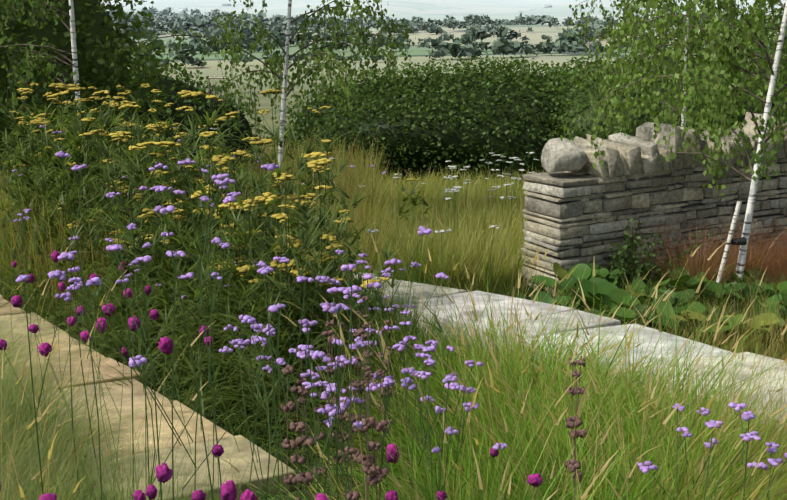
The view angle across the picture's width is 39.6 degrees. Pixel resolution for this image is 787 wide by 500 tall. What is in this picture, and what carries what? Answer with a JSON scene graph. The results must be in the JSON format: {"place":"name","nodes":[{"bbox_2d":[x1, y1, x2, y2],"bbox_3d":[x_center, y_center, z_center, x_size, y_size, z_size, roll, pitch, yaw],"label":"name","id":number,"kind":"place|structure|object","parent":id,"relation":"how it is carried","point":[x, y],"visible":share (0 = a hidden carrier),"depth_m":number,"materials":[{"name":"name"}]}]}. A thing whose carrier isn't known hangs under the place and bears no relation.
{"place":"outdoors","nodes":[
{"label":"outdoors","id":0,"kind":"place"},
{"bbox_2d":[2,0,785,499],"bbox_3d":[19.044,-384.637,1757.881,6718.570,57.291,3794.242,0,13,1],"label":"ground","id":1,"kind":"structure","parent":0,"point":[494,10],"depth_m":369.75,"materials":[{"name":"green plant"}]},
{"bbox_2d":[0,0,131,156],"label":"birch","id":2,"kind":"object","parent":1,"relation":"on","point":[35,4],"depth_m":11.69,"materials":[{"name":"green plant"}]},
{"bbox_2d":[0,0,167,189],"bbox_3d":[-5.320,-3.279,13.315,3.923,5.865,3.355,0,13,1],"label":"tree","id":3,"kind":"object","parent":1,"relation":"on","point":[40,34],"visible":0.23,"depth_m":12.63,"materials":[{"name":"green plant"}]},
{"bbox_2d":[0,294,297,499],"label":"stone paving","id":4,"kind":"structure","parent":1,"relation":"on","point":[241,440],"depth_m":5.34,"materials":[{"name":"beige stone"}]},
{"bbox_2d":[115,69,251,177],"bbox_3d":[-4.362,-1.754,17.424,3.963,2.325,2.949,-5,14,-22],"label":"shrub","id":5,"kind":"object","parent":1,"relation":"on","point":[167,83],"visible":0.15,"depth_m":16.77,"materials":[{"name":"green plant"}]},
{"bbox_2d":[118,50,268,181],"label":"shrub leaves","id":6,"kind":"object","parent":5,"relation":"attached to","point":[187,79],"visible":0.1,"depth_m":17.11,"materials":[{"name":"green plant"}]},
{"bbox_2d":[4,82,418,442],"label":"yellow yarrow flowers","id":7,"kind":"object","parent":1,"relation":"on","point":[185,94],"visible":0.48,"depth_m":6.77,"materials":[{"name":"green plant"}]},
{"bbox_2d":[0,89,457,460],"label":"foliage plants","id":8,"kind":"object","parent":1,"relation":"on","point":[163,296],"visible":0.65,"depth_m":6.53,"materials":[{"name":"green plant"}]},
{"bbox_2d":[208,77,257,181],"bbox_3d":[-2.493,-1.653,17.049,0.728,2.065,0.029,0,13,1],"label":"wire netting guard","id":9,"kind":"object","parent":1,"relation":"on","point":[215,78],"visible":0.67,"depth_m":16.87,"materials":[{"name":"grey metal"}]},
{"bbox_2d":[107,0,415,183],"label":"birch","id":10,"kind":"object","parent":1,"relation":"on","point":[236,57],"depth_m":12.44,"materials":[{"name":"green plant"}]},
{"bbox_2d":[0,250,542,499],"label":"magenta flowers","id":11,"kind":"object","parent":1,"relation":"on","point":[164,474],"visible":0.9,"depth_m":4.17,"materials":[{"name":"purple plant"}]},
{"bbox_2d":[266,123,323,166],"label":"hedge leaves","id":12,"kind":"object","parent":1,"relation":"on","point":[302,136],"visible":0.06,"depth_m":26.00,"materials":[{"name":"green plant"}]},
{"bbox_2d":[283,134,313,162],"bbox_3d":[-0.621,-2.696,27.300,4.350,1.628,3.807,0,13,1],"label":"hedge","id":13,"kind":"object","parent":1,"relation":"on","point":[291,148],"depth_m":25.98,"materials":[{"name":"green plant"}]},
{"bbox_2d":[190,76,537,288],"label":"white flowers","id":14,"kind":"object","parent":1,"relation":"on","point":[456,189],"visible":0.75,"depth_m":12.33,"materials":[{"name":"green plant"}]},
{"bbox_2d":[133,3,641,19],"bbox_3d":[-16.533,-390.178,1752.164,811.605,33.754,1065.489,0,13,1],"label":"farm buildings","id":15,"kind":"structure","parent":1,"relation":"on","point":[229,4],"depth_m":1918.64,"materials":[{"name":"white"}]},
{"bbox_2d":[0,213,786,499],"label":"grass tussocks","id":16,"kind":"object","parent":1,"relation":"on","point":[539,396],"depth_m":3.99,"materials":[{"name":"green plant"}]},
{"bbox_2d":[0,132,786,499],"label":"grass","id":17,"kind":"structure","parent":1,"relation":"on","point":[472,236],"depth_m":9.04,"materials":[{"name":"green plant"}]},
{"bbox_2d":[12,125,786,499],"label":"purple verbena flowers","id":18,"kind":"object","parent":1,"relation":"on","point":[332,409],"visible":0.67,"depth_m":3.06,"materials":[{"name":"purple plant"}]},
{"bbox_2d":[336,270,466,326],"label":"stone slab","id":19,"kind":"structure","parent":1,"relation":"on","point":[427,289],"depth_m":7.93,"materials":[{"name":"grey stone"}]},
{"bbox_2d":[275,54,590,181],"bbox_3d":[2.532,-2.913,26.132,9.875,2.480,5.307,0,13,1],"label":"hedge","id":20,"kind":"object","parent":1,"relation":"on","point":[445,139],"visible":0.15,"depth_m":23.95,"materials":[{"name":"green plant"}]},
{"bbox_2d":[281,296,586,499],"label":"flower spikes","id":21,"kind":"object","parent":1,"relation":"on","point":[369,460],"visible":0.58,"depth_m":3.15,"materials":[{"name":"dried seedheads"},{"name":"dry stems"}]},
{"bbox_2d":[107,6,786,67],"bbox_3d":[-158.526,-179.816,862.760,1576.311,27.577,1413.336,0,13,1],"label":"tree foliage","id":22,"kind":"object","parent":1,"relation":"on","point":[276,26],"visible":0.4,"depth_m":330.04,"materials":[{"name":"green plant"}]},
{"bbox_2d":[393,291,620,360],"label":"stone slab","id":23,"kind":"structure","parent":1,"relation":"on","point":[503,301],"depth_m":7.13,"materials":[{"name":"grey stone"}]},
{"bbox_2d":[588,218,711,294],"bbox_3d":[2.114,0.119,9.209,0.856,0.766,0.787,10,16,37],"label":"wall foot shrub","id":24,"kind":"object","parent":1,"relation":"on","point":[630,257],"visible":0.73,"depth_m":9.21,"materials":[{"name":"green plant"}]},
{"bbox_2d":[515,256,786,354],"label":"leafy ground plants","id":25,"kind":"object","parent":1,"relation":"on","point":[606,289],"visible":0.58,"depth_m":8.10,"materials":[{"name":"green plant"}]},
{"bbox_2d":[517,323,786,420],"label":"stone slab","id":26,"kind":"structure","parent":1,"relation":"on","point":[679,344],"depth_m":6.03,"materials":[{"name":"grey stone"}]},
{"bbox_2d":[521,112,786,296],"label":"dry stone wall","id":27,"kind":"structure","parent":1,"relation":"on","point":[576,217],"depth_m":9.60,"materials":[{"name":"grey stone"}]},
{"bbox_2d":[541,138,588,171],"bbox_3d":[1.460,-0.809,9.329,0.318,0.289,0.414,-4,13,-15],"label":"boulder","id":28,"kind":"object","parent":27,"relation":"attached to","point":[559,155],"depth_m":9.19,"materials":[{"name":"stone"}]},
{"bbox_2d":[537,39,773,140],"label":"hedge leaves","id":29,"kind":"object","parent":1,"relation":"on","point":[563,82],"visible":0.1,"depth_m":23.61,"materials":[{"name":"green plant"}]},
{"bbox_2d":[557,58,775,139],"bbox_3d":[6.355,-2.909,24.847,5.883,2.983,3.824,-5,14,-20],"label":"hedge","id":30,"kind":"object","parent":1,"relation":"on","point":[575,99],"visible":0.15,"depth_m":23.33,"materials":[{"name":"green plant"}]},
{"bbox_2d":[559,0,786,282],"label":"birch","id":31,"kind":"object","parent":1,"relation":"on","point":[713,28],"depth_m":8.79,"materials":[{"name":"green plant"}]},
{"bbox_2d":[562,0,786,138],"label":"birch","id":32,"kind":"object","parent":1,"relation":"on","point":[631,5],"depth_m":13.55,"materials":[{"name":"green plant"}]},
{"bbox_2d":[616,211,786,301],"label":"bronze grass tussocks","id":33,"kind":"object","parent":1,"relation":"on","point":[776,254],"visible":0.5,"depth_m":9.31,"materials":[{"name":"brown plant"}]},
{"bbox_2d":[664,4,786,189],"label":"birch","id":34,"kind":"object","parent":1,"relation":"on","point":[774,136],"depth_m":8.88,"materials":[{"name":"green plant"}]},
{"bbox_2d":[670,27,786,116],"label":"shrub","id":35,"kind":"object","parent":1,"relation":"on","point":[778,97],"depth_m":13.69,"materials":[{"name":"green plant"}]},
{"bbox_2d":[722,388,786,454],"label":"stone slab","id":36,"kind":"structure","parent":1,"relation":"on","point":[783,391],"depth_m":5.03,"materials":[{"name":"grey stone"}]},
{"bbox_2d":[749,35,786,115],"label":"shrub leaves","id":37,"kind":"object","parent":1,"relation":"on","point":[762,84],"visible":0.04,"depth_m":17.55,"materials":[{"name":"green plant"}]},
{"bbox_2d":[772,60,786,116],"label":"shrub","id":38,"kind":"object","parent":1,"relation":"on","point":[773,104],"visible":0.04,"depth_m":17.27,"materials":[{"name":"green plant"}]},
{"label":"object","id":39,"kind":"object","parent":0,"visible":0},
{"bbox_2d":[543,53,618,77],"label":"hedge tree leaves","id":40,"kind":"object","parent":39,"relation":"attached to","point":[572,62],"depth_m":28.41,"materials":[{"name":"green plant"}]},
{"bbox_3d":[0.738,-2.752,26.168,4.104,2.160,3.776,0,13,1],"label":"hedge shoulder","id":41,"kind":"object","parent":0,"visible":0},
{"bbox_2d":[335,77,449,175],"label":"hedge leaves","id":42,"kind":"object","parent":41,"relation":"attached to","point":[405,88],"visible":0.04,"depth_m":25.34,"materials":[{"name":"green plant"}]}
]}

